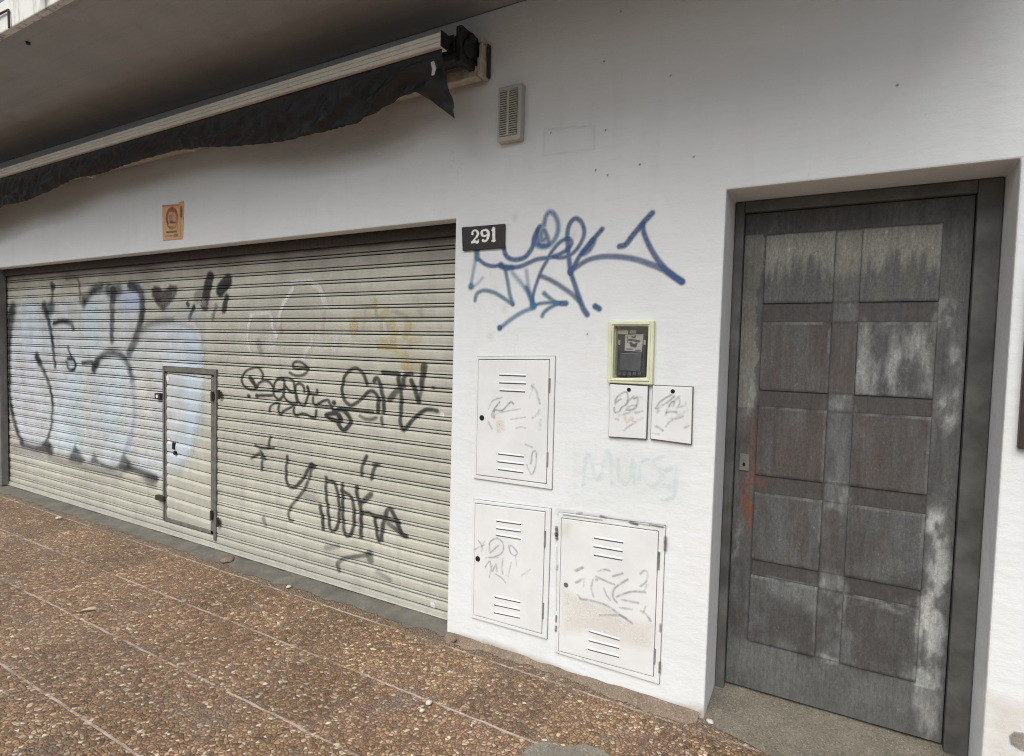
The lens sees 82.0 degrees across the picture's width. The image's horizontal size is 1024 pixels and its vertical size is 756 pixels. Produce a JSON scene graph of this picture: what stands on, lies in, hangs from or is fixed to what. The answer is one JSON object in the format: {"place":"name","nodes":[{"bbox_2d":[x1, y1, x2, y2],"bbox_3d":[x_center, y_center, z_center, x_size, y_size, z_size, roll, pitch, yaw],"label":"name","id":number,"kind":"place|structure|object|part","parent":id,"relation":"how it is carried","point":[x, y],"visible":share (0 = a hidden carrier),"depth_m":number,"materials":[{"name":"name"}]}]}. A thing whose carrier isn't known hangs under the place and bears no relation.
{"place":"outdoors","nodes":[
{"label":"outdoors","id":0,"kind":"place"},
{"bbox_2d":[0,472,769,755],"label":"sidewalk","id":1,"kind":"structure","parent":0,"point":[161,650],"depth_m":2.81,"materials":[{"name":"tile"}]},
{"bbox_2d":[78,607,96,611],"bbox_3d":[-2.467,1.346,3.423,0.090,0.019,0.024,0,3,-32],"label":"dry leaf","id":2,"kind":"object","parent":1,"relation":"on","point":[90,609],"visible":1,"depth_m":3.43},
{"bbox_2d":[220,556,234,562],"bbox_3d":[-2.063,1.320,4.269,0.099,0.039,0.108,0,3,-21],"label":"stone lump","id":3,"kind":"object","parent":1,"relation":"on","point":[225,559],"visible":1,"depth_m":4.25,"materials":[{"name":"beige stone"}]},
{"bbox_2d":[0,0,1023,755],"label":"building","id":4,"kind":"structure","parent":1,"relation":"on","point":[662,138],"depth_m":2.78,"materials":[{"name":"white paint"}]},
{"bbox_2d":[162,201,183,240],"bbox_3d":[-2.549,-1.165,4.423,0.280,0.302,0.008,3,3,30],"label":"warning sign","id":5,"kind":"object","parent":4,"relation":"attached to","point":[172,220],"visible":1,"depth_m":4.41,"materials":[{"name":"paint"}]},
{"bbox_2d":[0,223,455,619],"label":"roller shutter","id":6,"kind":"object","parent":4,"relation":"attached to","point":[187,498],"visible":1,"depth_m":4.19,"materials":[{"name":"beige paint"}]},
{"bbox_2d":[167,372,210,529],"bbox_3d":[-2.537,0.563,4.616,0.583,1.190,0.036,3,3,30],"label":"wicket door","id":7,"kind":"structure","parent":6,"relation":"in","point":[189,483],"depth_m":4.58,"materials":[{"name":"beige paint"}]},
{"bbox_2d":[0,25,490,207],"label":"awning","id":8,"kind":"object","parent":4,"relation":"attached to","point":[349,92],"visible":1,"depth_m":3.33,"materials":[{"name":"black fabric"}]},
{"bbox_2d":[462,224,505,250],"bbox_3d":[-0.150,-0.729,3.054,0.265,0.124,0.016,3,3,30],"label":"number plate","id":9,"kind":"object","parent":4,"relation":"attached to","point":[484,237],"visible":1,"depth_m":3.04,"materials":[{"name":"black metal"}]},
{"bbox_2d":[497,83,524,144],"bbox_3d":[-0.006,-1.315,2.934,0.134,0.269,0.050,3,3,30],"label":"vent grille","id":10,"kind":"object","parent":4,"relation":"attached to","point":[511,107],"visible":1,"depth_m":2.91,"materials":[{"name":"beige plastic"}]},
{"bbox_2d":[471,499,551,638],"bbox_3d":[-0.016,0.964,3.031,0.464,0.665,0.019,3,3,30],"label":"utility cabinet","id":11,"kind":"object","parent":4,"relation":"attached to","point":[511,553],"visible":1,"depth_m":3.02,"materials":[{"name":"white metal"}]},
{"bbox_3d":[-0.026,0.964,3.035,0.420,0.618,0.014,3,3,30],"label":"cabinet door","id":12,"kind":"part","parent":11,"relation":"part of","materials":[{"name":"white paint"}]},
{"bbox_2d":[474,356,555,489],"bbox_3d":[0.004,0.213,2.995,0.464,0.665,0.019,3,3,30],"label":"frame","id":13,"kind":"object","parent":4,"relation":"attached to","point":[514,418],"visible":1,"depth_m":2.98,"materials":[{"name":"white paint"}]},
{"bbox_3d":[-0.002,0.211,2.998,0.413,0.617,0.014,3,3,30],"label":"cabinet door","id":14,"kind":"part","parent":13,"relation":"part of","materials":[{"name":"white paint"}]},
{"bbox_2d":[554,512,666,683],"bbox_3d":[0.442,1.006,2.769,0.564,0.729,0.019,3,3,30],"label":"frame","id":15,"kind":"object","parent":4,"relation":"attached to","point":[610,593],"visible":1,"depth_m":2.75,"materials":[{"name":"white paint"}]},
{"bbox_3d":[0.440,1.015,2.770,0.515,0.677,0.014,3,3,30],"label":"cabinet door","id":16,"kind":"part","parent":15,"relation":"part of","materials":[{"name":"white paint"}]},
{"bbox_2d":[609,383,648,439],"bbox_3d":[0.531,0.154,2.690,0.183,0.251,0.019,3,3,30],"label":"access box","id":17,"kind":"object","parent":4,"relation":"attached to","point":[628,409],"visible":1,"depth_m":2.68,"materials":[{"name":"white metal"}]},
{"bbox_2d":[607,321,654,384],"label":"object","id":18,"kind":"object","parent":4,"relation":"attached to","point":[631,348],"visible":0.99,"depth_m":2.70,"materials":[{"name":"plastic"}]},
{"bbox_2d":[607,321,654,384],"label":"intercom frame","id":19,"kind":"structure","parent":18,"relation":"in","point":[652,343],"depth_m":2.66,"materials":[{"name":"yellow plastic"}]},
{"bbox_2d":[650,385,693,444],"bbox_3d":[0.703,0.159,2.591,0.183,0.253,0.019,3,3,30],"label":"access box","id":20,"kind":"object","parent":4,"relation":"attached to","point":[672,414],"visible":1,"depth_m":2.58,"materials":[{"name":"white metal"}]},
{"bbox_2d":[706,718,713,723],"bbox_3d":[0.853,1.479,2.538,0.036,0.015,0.032,3,3,30],"label":"stone chip","id":21,"kind":"object","parent":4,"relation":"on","point":[710,721],"visible":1,"depth_m":2.53,"materials":[{"name":"white stone"}]},
{"bbox_2d":[715,177,1004,755],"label":"door frame","id":22,"kind":"structure","parent":4,"relation":"attached to","point":[862,336],"depth_m":2.46,"materials":[{"name":"paint"}]},
{"bbox_2d":[725,195,975,742],"bbox_3d":[1.394,0.360,2.520,0.827,2.164,0.053,3,3,30],"label":"door leaf","id":23,"kind":"structure","parent":22,"relation":"in","point":[854,323],"depth_m":2.48,"materials":[{"name":"grey wood"}]},
{"bbox_2d":[1017,344,1023,448],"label":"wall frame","id":24,"kind":"object","parent":4,"relation":"attached to","point":[1020,439],"visible":1,"depth_m":1.99,"materials":[{"name":"brown wood"}]},
{"bbox_2d":[521,741,608,755],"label":"cement patch","id":25,"kind":"object","parent":1,"relation":"on","point":[543,748],"visible":1,"depth_m":2.32,"materials":[{"name":"grey concrete"}]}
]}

